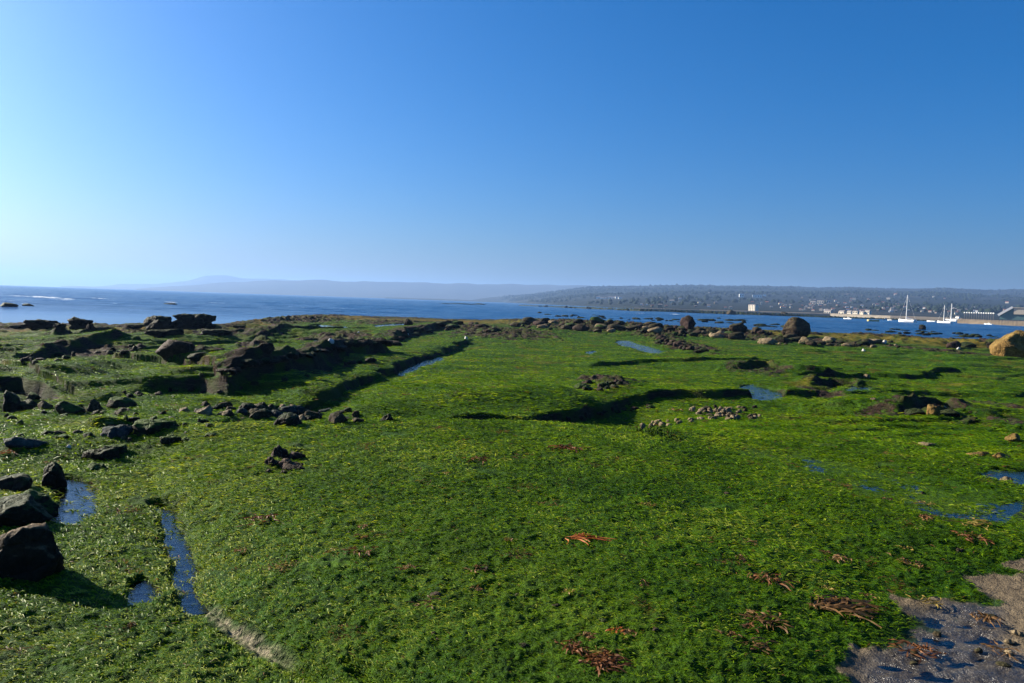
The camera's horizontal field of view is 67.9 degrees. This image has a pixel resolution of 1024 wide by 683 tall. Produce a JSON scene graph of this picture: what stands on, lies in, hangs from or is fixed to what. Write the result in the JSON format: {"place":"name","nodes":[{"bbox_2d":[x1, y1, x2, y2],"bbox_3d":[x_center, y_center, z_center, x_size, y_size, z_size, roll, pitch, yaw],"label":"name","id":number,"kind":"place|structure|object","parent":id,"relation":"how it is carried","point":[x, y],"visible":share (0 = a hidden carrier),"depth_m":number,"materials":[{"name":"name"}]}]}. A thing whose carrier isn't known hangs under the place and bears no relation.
{"place":"outdoors","nodes":[
{"label":"outdoors","id":0,"kind":"place"},
{"bbox_2d":[61,275,288,289],"bbox_3d":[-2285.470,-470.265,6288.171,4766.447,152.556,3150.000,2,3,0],"label":"mountain","id":1,"kind":"structure","parent":0,"point":[210,279],"depth_m":5885.97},
{"bbox_2d":[136,280,588,299],"bbox_3d":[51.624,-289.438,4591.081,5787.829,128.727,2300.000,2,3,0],"label":"hills","id":2,"kind":"structure","parent":0,"point":[427,290],"depth_m":4109.33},
{"bbox_2d":[0,314,1023,682],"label":"ground","id":3,"kind":"structure","parent":0,"point":[962,638],"depth_m":6.03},
{"bbox_2d":[2,390,20,412],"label":"stone","id":4,"kind":"object","parent":3,"relation":"on","point":[12,401],"visible":0.8,"depth_m":13.65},
{"bbox_2d":[0,448,31,454],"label":"seaweed","id":5,"kind":"object","parent":3,"relation":"on","point":[10,451],"visible":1,"depth_m":8.20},
{"bbox_2d":[0,473,33,490],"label":"boulder","id":6,"kind":"object","parent":3,"relation":"on","point":[19,482],"visible":0.86,"depth_m":6.83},
{"bbox_2d":[3,436,46,447],"bbox_3d":[-5.432,1.146,8.473,0.414,0.202,0.331,1,3,-12],"label":"boulder","id":7,"kind":"object","parent":3,"relation":"on","point":[15,441],"visible":0.76,"depth_m":8.37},
{"bbox_2d":[0,493,53,526],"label":"boulder","id":8,"kind":"object","parent":3,"relation":"on","point":[22,510],"visible":0.88,"depth_m":5.88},
{"bbox_2d":[19,399,37,410],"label":"stone","id":9,"kind":"object","parent":3,"relation":"on","point":[27,404],"visible":0.41,"depth_m":13.76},
{"bbox_2d":[0,522,64,581],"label":"boulder","id":10,"kind":"object","parent":3,"relation":"on","point":[31,552],"visible":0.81,"depth_m":4.74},
{"bbox_2d":[26,392,40,399],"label":"stone","id":11,"kind":"object","parent":3,"relation":"on","point":[33,396],"visible":0.72,"depth_m":14.15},
{"bbox_2d":[20,319,59,330],"bbox_3d":[-23.541,-0.758,38.059,1.785,0.708,0.893,2,3,-6],"label":"rock","id":12,"kind":"object","parent":3,"relation":"on","point":[32,325],"visible":0.84,"depth_m":37.80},
{"bbox_2d":[21,489,59,517],"bbox_3d":[-3.976,1.355,6.330,0.362,0.254,0.286,0,3,-28],"label":"boulder","id":13,"kind":"object","parent":3,"relation":"on","point":[44,500],"visible":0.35,"depth_m":6.30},
{"bbox_2d":[37,400,52,409],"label":"stone","id":14,"kind":"object","parent":3,"relation":"on","point":[44,404],"visible":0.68,"depth_m":13.49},
{"bbox_2d":[41,462,66,494],"bbox_3d":[-4.293,1.291,7.089,0.256,0.339,0.204,3,3,17],"label":"boulder","id":15,"kind":"object","parent":3,"relation":"on","point":[53,478],"visible":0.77,"depth_m":7.05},
{"bbox_2d":[53,323,66,329],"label":"rock","id":16,"kind":"object","parent":3,"relation":"on","point":[60,326],"visible":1,"depth_m":30.54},
{"bbox_2d":[55,400,85,414],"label":"stone","id":17,"kind":"object","parent":3,"relation":"on","point":[62,407],"visible":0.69,"depth_m":13.10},
{"bbox_2d":[66,511,81,519],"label":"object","id":18,"kind":"object","parent":3,"relation":"on","point":[73,516],"visible":0.84,"depth_m":6.36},
{"bbox_2d":[67,316,92,329],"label":"rock","id":19,"kind":"object","parent":3,"relation":"on","point":[74,322],"visible":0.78,"depth_m":34.15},
{"bbox_2d":[87,398,102,412],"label":"stone","id":20,"kind":"object","parent":3,"relation":"on","point":[94,405],"visible":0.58,"depth_m":13.37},
{"bbox_2d":[86,461,107,470],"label":"rock","id":21,"kind":"object","parent":3,"relation":"on","point":[92,465],"visible":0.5,"depth_m":7.82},
{"bbox_2d":[81,445,120,460],"bbox_3d":[-4.519,1.296,8.400,0.406,0.280,0.305,4,3,29],"label":"rock","id":22,"kind":"object","parent":3,"relation":"on","point":[107,453],"visible":0.59,"depth_m":8.30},
{"bbox_2d":[104,444,126,453],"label":"rock","id":23,"kind":"object","parent":3,"relation":"on","point":[122,448],"visible":0.5,"depth_m":8.54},
{"bbox_2d":[100,424,132,438],"bbox_3d":[-4.709,1.120,9.057,0.360,0.277,0.288,1,3,-22],"label":"rock","id":24,"kind":"object","parent":3,"relation":"on","point":[111,432],"visible":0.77,"depth_m":9.00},
{"bbox_2d":[106,396,136,408],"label":"stone","id":25,"kind":"object","parent":3,"relation":"on","point":[116,402],"visible":0.75,"depth_m":13.18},
{"bbox_2d":[114,407,131,415],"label":"stone","id":26,"kind":"object","parent":3,"relation":"on","point":[120,411],"visible":0.55,"depth_m":12.50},
{"bbox_2d":[126,324,145,328],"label":"rock","id":27,"kind":"object","parent":3,"relation":"on","point":[137,326],"visible":1,"depth_m":40.15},
{"bbox_2d":[132,418,178,436],"bbox_3d":[-4.350,1.110,9.257,0.511,0.322,0.421,-1,4,-41],"label":"rock","id":28,"kind":"object","parent":3,"relation":"on","point":[142,427],"visible":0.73,"depth_m":9.12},
{"bbox_2d":[143,315,174,329],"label":"rock","id":29,"kind":"object","parent":3,"relation":"on","point":[154,322],"visible":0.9,"depth_m":39.88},
{"bbox_2d":[144,329,183,337],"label":"rock","id":30,"kind":"object","parent":3,"relation":"on","point":[158,333],"visible":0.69,"depth_m":31.56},
{"bbox_2d":[159,434,180,444],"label":"rock","id":31,"kind":"object","parent":3,"relation":"on","point":[168,439],"visible":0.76,"depth_m":8.78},
{"bbox_2d":[155,339,194,360],"bbox_3d":[-8.323,0.227,18.817,0.977,0.558,0.586,2,3,9],"label":"rock","id":32,"kind":"object","parent":3,"relation":"on","point":[168,348],"visible":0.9,"depth_m":18.59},
{"bbox_2d":[172,313,216,329],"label":"rock","id":33,"kind":"object","parent":3,"relation":"on","point":[183,321],"visible":0.91,"depth_m":40.24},
{"bbox_2d":[187,352,206,361],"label":"rock","id":34,"kind":"object","parent":3,"relation":"on","point":[194,357],"visible":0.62,"depth_m":17.98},
{"bbox_2d":[196,405,212,415],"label":"stone","id":35,"kind":"object","parent":3,"relation":"on","point":[207,410],"visible":0.73,"depth_m":12.31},
{"bbox_2d":[200,328,231,335],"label":"rock","id":36,"kind":"object","parent":3,"relation":"on","point":[215,332],"visible":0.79,"depth_m":34.12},
{"bbox_2d":[219,369,236,374],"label":"rock","id":37,"kind":"object","parent":3,"relation":"on","point":[231,371],"visible":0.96,"depth_m":15.85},
{"bbox_2d":[237,407,247,414],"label":"stone","id":38,"kind":"object","parent":3,"relation":"on","point":[242,411],"visible":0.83,"depth_m":12.64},
{"bbox_2d":[241,402,255,410],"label":"stone","id":39,"kind":"object","parent":3,"relation":"on","point":[246,405],"visible":0.65,"depth_m":13.75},
{"bbox_2d":[241,359,256,365],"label":"rock","id":40,"kind":"object","parent":3,"relation":"on","point":[247,362],"visible":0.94,"depth_m":16.47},
{"bbox_2d":[249,411,266,418],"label":"stone","id":41,"kind":"object","parent":3,"relation":"on","point":[258,414],"visible":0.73,"depth_m":12.50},
{"bbox_2d":[237,512,280,526],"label":"seaweed","id":42,"kind":"object","parent":3,"relation":"on","point":[268,516],"visible":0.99,"depth_m":5.95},
{"bbox_2d":[258,343,274,353],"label":"rock","id":43,"kind":"object","parent":3,"relation":"on","point":[267,348],"visible":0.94,"depth_m":17.22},
{"bbox_2d":[264,456,279,465],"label":"rock","id":44,"kind":"object","parent":3,"relation":"on","point":[270,461],"visible":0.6,"depth_m":7.43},
{"bbox_2d":[271,410,282,417],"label":"stone","id":45,"kind":"object","parent":3,"relation":"on","point":[276,413],"visible":0.52,"depth_m":13.84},
{"bbox_2d":[270,445,288,458],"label":"rock","id":46,"kind":"object","parent":3,"relation":"on","point":[279,451],"visible":0.46,"depth_m":7.70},
{"bbox_2d":[274,562,294,570],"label":"seaweed","id":47,"kind":"object","parent":3,"relation":"on","point":[284,564],"visible":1,"depth_m":4.97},
{"bbox_2d":[273,412,301,425],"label":"stone","id":48,"kind":"object","parent":3,"relation":"on","point":[290,418],"visible":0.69,"depth_m":9.35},
{"bbox_2d":[278,406,297,413],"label":"stone","id":49,"kind":"object","parent":3,"relation":"on","point":[287,409],"visible":0.62,"depth_m":14.14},
{"bbox_2d":[279,458,299,467],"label":"rock","id":50,"kind":"object","parent":3,"relation":"on","point":[283,462],"visible":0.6,"depth_m":7.39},
{"bbox_2d":[282,463,301,470],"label":"rock","id":51,"kind":"object","parent":3,"relation":"on","point":[290,466],"visible":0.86,"depth_m":7.32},
{"bbox_2d":[287,451,302,459],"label":"rock","id":52,"kind":"object","parent":3,"relation":"on","point":[295,455],"visible":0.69,"depth_m":7.68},
{"bbox_2d":[304,411,321,418],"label":"stone","id":53,"kind":"object","parent":3,"relation":"on","point":[317,415],"visible":0.56,"depth_m":13.23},
{"bbox_2d":[328,411,347,424],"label":"stone","id":54,"kind":"object","parent":3,"relation":"on","point":[337,416],"visible":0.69,"depth_m":9.52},
{"bbox_2d":[343,546,375,556],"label":"seaweed","id":55,"kind":"object","parent":3,"relation":"on","point":[354,547],"visible":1,"depth_m":5.15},
{"bbox_2d":[380,413,393,420],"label":"stone","id":56,"kind":"object","parent":3,"relation":"on","point":[388,416],"visible":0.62,"depth_m":9.78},
{"bbox_2d":[395,563,422,569],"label":"seaweed","id":57,"kind":"object","parent":3,"relation":"on","point":[407,567],"visible":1,"depth_m":4.84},
{"bbox_2d":[397,357,443,375],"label":"pool water","id":58,"kind":"structure","parent":3,"relation":"on","point":[416,366],"depth_m":24.95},
{"bbox_2d":[405,595,440,608],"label":"seaweed","id":59,"kind":"object","parent":3,"relation":"on","point":[417,604],"visible":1,"depth_m":4.37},
{"bbox_2d":[0,320,1023,682],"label":"algae","id":60,"kind":"object","parent":3,"relation":"on","point":[746,424],"visible":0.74,"depth_m":6.80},
{"bbox_2d":[522,317,538,323],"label":"rock","id":61,"kind":"object","parent":3,"relation":"on","point":[529,320],"visible":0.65,"depth_m":71.99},
{"bbox_2d":[547,443,591,451],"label":"seaweed","id":62,"kind":"object","parent":3,"relation":"on","point":[568,447],"visible":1,"depth_m":8.45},
{"bbox_2d":[555,638,589,655],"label":"seaweed","id":63,"kind":"object","parent":3,"relation":"on","point":[570,645],"visible":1,"depth_m":3.83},
{"bbox_2d":[572,324,589,330],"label":"rock","id":64,"kind":"object","parent":3,"relation":"on","point":[579,327],"visible":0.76,"depth_m":60.10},
{"bbox_2d":[574,631,597,639],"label":"seaweed","id":65,"kind":"object","parent":3,"relation":"on","point":[586,634],"visible":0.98,"depth_m":3.95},
{"bbox_2d":[565,532,612,543],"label":"seaweed","id":66,"kind":"object","parent":3,"relation":"on","point":[579,535],"visible":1,"depth_m":5.47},
{"bbox_2d":[590,316,604,323],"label":"rock","id":67,"kind":"object","parent":3,"relation":"on","point":[595,320],"visible":0.86,"depth_m":69.61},
{"bbox_2d":[587,640,622,662],"bbox_3d":[0.460,1.542,3.812,0.197,0.017,0.269,1,3,-23],"label":"seaweed","id":68,"kind":"object","parent":3,"relation":"on","point":[603,648],"visible":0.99,"depth_m":3.79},
{"bbox_2d":[576,647,635,676],"bbox_3d":[0.445,1.546,3.708,0.289,0.034,0.287,1,3,-19],"label":"seaweed","id":69,"kind":"object","parent":3,"relation":"on","point":[607,660],"visible":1,"depth_m":3.68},
{"bbox_2d":[608,324,626,330],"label":"rock","id":70,"kind":"object","parent":3,"relation":"on","point":[616,327],"visible":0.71,"depth_m":61.39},
{"bbox_2d":[619,626,636,636],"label":"seaweed","id":71,"kind":"object","parent":3,"relation":"on","point":[628,631],"visible":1,"depth_m":4.00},
{"bbox_2d":[625,325,640,329],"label":"rock","id":72,"kind":"object","parent":3,"relation":"on","point":[631,327],"visible":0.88,"depth_m":61.56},
{"bbox_2d":[615,341,662,352],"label":"pool water","id":73,"kind":"structure","parent":3,"relation":"on","point":[639,347],"depth_m":39.25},
{"bbox_2d":[647,327,661,333],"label":"rock","id":74,"kind":"object","parent":3,"relation":"on","point":[656,330],"visible":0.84,"depth_m":54.90,"materials":[{"name":"beige stone"}]},
{"bbox_2d":[649,323,663,327],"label":"rock","id":75,"kind":"object","parent":3,"relation":"on","point":[653,325],"visible":0.61,"depth_m":62.18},
{"bbox_2d":[680,315,695,330],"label":"boulder","id":76,"kind":"object","parent":3,"relation":"on","point":[687,322],"visible":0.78,"depth_m":62.90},
{"bbox_2d":[709,333,723,337],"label":"rock","id":77,"kind":"object","parent":3,"relation":"on","point":[716,335],"visible":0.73,"depth_m":56.53,"materials":[{"name":"beige stone"}]},
{"bbox_2d":[717,630,742,637],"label":"seaweed","id":78,"kind":"object","parent":3,"relation":"on","point":[730,634],"visible":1,"depth_m":4.01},
{"bbox_2d":[728,332,745,339],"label":"rock","id":79,"kind":"object","parent":3,"relation":"on","point":[737,335],"visible":0.81,"depth_m":55.05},
{"bbox_2d":[729,323,746,331],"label":"boulder","id":80,"kind":"object","parent":3,"relation":"on","point":[738,327],"visible":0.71,"depth_m":63.13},
{"bbox_2d":[739,622,761,632],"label":"seaweed","id":81,"kind":"object","parent":3,"relation":"on","point":[748,624],"visible":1,"depth_m":4.15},
{"bbox_2d":[739,637,777,653],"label":"seaweed","id":82,"kind":"object","parent":3,"relation":"on","point":[763,643],"visible":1,"depth_m":3.94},
{"bbox_2d":[740,384,783,400],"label":"pool water","id":83,"kind":"structure","parent":3,"relation":"on","point":[760,392],"depth_m":19.00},
{"bbox_2d":[732,609,794,633],"bbox_3d":[1.401,1.556,4.266,0.318,0.031,0.313,2,3,0],"label":"seaweed","id":84,"kind":"object","parent":3,"relation":"on","point":[769,622],"visible":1,"depth_m":4.28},
{"bbox_2d":[762,339,774,344],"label":"stone","id":85,"kind":"object","parent":3,"relation":"on","point":[768,342],"visible":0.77,"depth_m":47.84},
{"bbox_2d":[738,570,799,590],"bbox_3d":[1.644,1.513,4.905,0.385,0.035,0.282,4,4,35],"label":"seaweed","id":86,"kind":"object","parent":3,"relation":"on","point":[769,580],"visible":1,"depth_m":4.85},
{"bbox_2d":[773,336,790,342],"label":"stone","id":87,"kind":"object","parent":3,"relation":"on","point":[781,339],"visible":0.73,"depth_m":51.31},
{"bbox_2d":[781,317,810,336],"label":"boulder","id":88,"kind":"object","parent":3,"relation":"on","point":[799,327],"visible":0.78,"depth_m":60.52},
{"bbox_2d":[824,553,851,562],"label":"seaweed","id":89,"kind":"object","parent":3,"relation":"on","point":[839,557],"visible":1,"depth_m":5.38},
{"bbox_2d":[810,593,885,627],"bbox_3d":[1.996,1.586,4.537,0.496,0.041,0.469,3,3,19],"label":"seaweed","id":90,"kind":"object","parent":3,"relation":"on","point":[833,601],"visible":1,"depth_m":4.55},
{"bbox_2d":[848,386,872,390],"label":"pool water","id":91,"kind":"structure","parent":3,"relation":"on","point":[861,387],"depth_m":20.49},
{"bbox_2d":[856,341,869,345],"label":"stone","id":92,"kind":"object","parent":3,"relation":"on","point":[861,343],"visible":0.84,"depth_m":47.82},
{"bbox_2d":[904,408,925,415],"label":"stone","id":93,"kind":"object","parent":3,"relation":"on","point":[914,411],"visible":0.52,"depth_m":13.63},
{"bbox_2d":[884,639,946,663],"bbox_3d":[2.179,1.657,4.123,0.272,0.034,0.275,1,3,-24],"label":"seaweed","id":94,"kind":"object","parent":3,"relation":"on","point":[916,646],"visible":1,"depth_m":4.10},
{"bbox_2d":[905,594,942,608],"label":"seaweed","id":95,"kind":"object","parent":3,"relation":"on","point":[936,603],"visible":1,"depth_m":4.77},
{"bbox_2d":[926,404,939,415],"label":"stone","id":96,"kind":"object","parent":3,"relation":"on","point":[932,409],"visible":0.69,"depth_m":13.30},
{"bbox_2d":[940,409,959,416],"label":"stone","id":97,"kind":"object","parent":3,"relation":"on","point":[949,412],"visible":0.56,"depth_m":13.38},
{"bbox_2d":[946,340,961,347],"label":"stone","id":98,"kind":"object","parent":3,"relation":"on","point":[955,344],"visible":0.73,"depth_m":52.53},
{"bbox_2d":[942,516,990,529],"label":"seaweed","id":99,"kind":"object","parent":3,"relation":"on","point":[976,523],"visible":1,"depth_m":6.21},
{"bbox_2d":[961,342,976,347],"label":"stone","id":100,"kind":"object","parent":3,"relation":"on","point":[968,344],"visible":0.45,"depth_m":57.90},
{"bbox_2d":[952,531,993,543],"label":"seaweed","id":101,"kind":"object","parent":3,"relation":"on","point":[967,538],"visible":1,"depth_m":5.84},
{"bbox_2d":[966,452,989,455],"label":"stone","id":102,"kind":"object","parent":3,"relation":"on","point":[980,453],"visible":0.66,"depth_m":9.36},
{"bbox_2d":[966,610,1007,626],"bbox_3d":[2.849,1.658,4.561,0.210,0.046,0.223,3,3,26],"label":"seaweed","id":103,"kind":"object","parent":3,"relation":"on","point":[986,617],"visible":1,"depth_m":4.57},
{"bbox_2d":[980,639,1021,660],"bbox_3d":[2.678,1.676,4.148,0.178,0.022,0.266,2,3,0],"label":"seaweed","id":104,"kind":"object","parent":3,"relation":"on","point":[993,646],"visible":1,"depth_m":4.14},
{"bbox_2d":[993,453,1010,457],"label":"stone","id":105,"kind":"object","parent":3,"relation":"on","point":[999,455],"visible":0.63,"depth_m":9.24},
{"bbox_2d":[995,661,1010,666],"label":"stone","id":106,"kind":"object","parent":3,"relation":"on","point":[1002,663],"visible":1,"depth_m":4.01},
{"bbox_2d":[989,330,1023,357],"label":"boulder","id":107,"kind":"object","parent":3,"relation":"on","point":[1011,344],"visible":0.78,"depth_m":40.98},
{"bbox_2d":[1005,433,1020,441],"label":"stone","id":108,"kind":"object","parent":3,"relation":"on","point":[1012,437],"visible":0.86,"depth_m":10.69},
{"bbox_2d":[1011,630,1023,636],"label":"stone","id":109,"kind":"object","parent":3,"relation":"on","point":[1017,633],"visible":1,"depth_m":4.40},
{"bbox_2d":[0,285,1023,338],"bbox_3d":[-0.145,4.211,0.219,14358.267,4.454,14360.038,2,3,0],"label":"sea","id":110,"kind":"structure","parent":0,"point":[96,305],"depth_m":150.68,"materials":[{"name":"liquid"}]},
{"bbox_2d":[0,302,18,306],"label":"sea rock","id":111,"kind":"object","parent":110,"relation":"in","point":[5,304],"visible":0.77,"depth_m":81.44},
{"bbox_2d":[519,305,944,320],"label":"breakwater","id":112,"kind":"object","parent":110,"relation":"in","point":[747,313],"visible":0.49,"depth_m":379.67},
{"bbox_2d":[899,295,916,322],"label":"sailing yacht","id":113,"kind":"object","parent":110,"relation":"on","point":[906,320],"visible":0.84,"depth_m":268.74,"materials":[{"name":"white paint"}]},
{"bbox_2d":[937,305,952,323],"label":"sailing yacht","id":114,"kind":"object","parent":110,"relation":"on","point":[947,321],"visible":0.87,"depth_m":272.37,"materials":[{"name":"white paint"}]},
{"bbox_2d":[0,0,1023,289],"label":"sky","id":115,"kind":"structure","parent":0,"point":[804,143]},
{"bbox_2d":[385,286,1023,320],"bbox_3d":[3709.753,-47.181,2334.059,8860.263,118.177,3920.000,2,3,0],"label":"hills","id":116,"kind":"structure","parent":0,"point":[742,305],"depth_m":1321.63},
{"bbox_2d":[748,304,758,310],"bbox_3d":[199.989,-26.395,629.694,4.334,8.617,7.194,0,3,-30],"label":"apartment tower","id":117,"kind":"structure","parent":116,"relation":"on","point":[753,307],"depth_m":627.57,"materials":[{"name":"white glass"}]},
{"bbox_2d":[498,284,1023,313],"bbox_3d":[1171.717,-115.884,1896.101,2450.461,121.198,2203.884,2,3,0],"label":"woods","id":118,"kind":"object","parent":116,"relation":"on","point":[885,304],"visible":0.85,"depth_m":1773.94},
{"bbox_2d":[634,308,961,320],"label":"seawall","id":119,"kind":"object","parent":116,"relation":"on","point":[874,316],"visible":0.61,"depth_m":515.84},
{"bbox_2d":[803,458,1020,519],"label":"pool water","id":120,"kind":"structure","parent":0,"point":[918,492],"depth_m":7.09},
{"bbox_2d":[957,319,1023,325],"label":"quay","id":121,"kind":"structure","parent":0,"point":[993,322],"depth_m":288.53,"materials":[{"name":"concrete"}]},
{"bbox_2d":[998,306,1023,319],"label":"harbour hall","id":122,"kind":"structure","parent":121,"relation":"on","point":[1013,313],"depth_m":317.85,"materials":[{"name":"white paint"}]},
{"bbox_2d":[981,469,1023,482],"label":"pool water","id":123,"kind":"structure","parent":0,"point":[1002,474],"depth_m":8.43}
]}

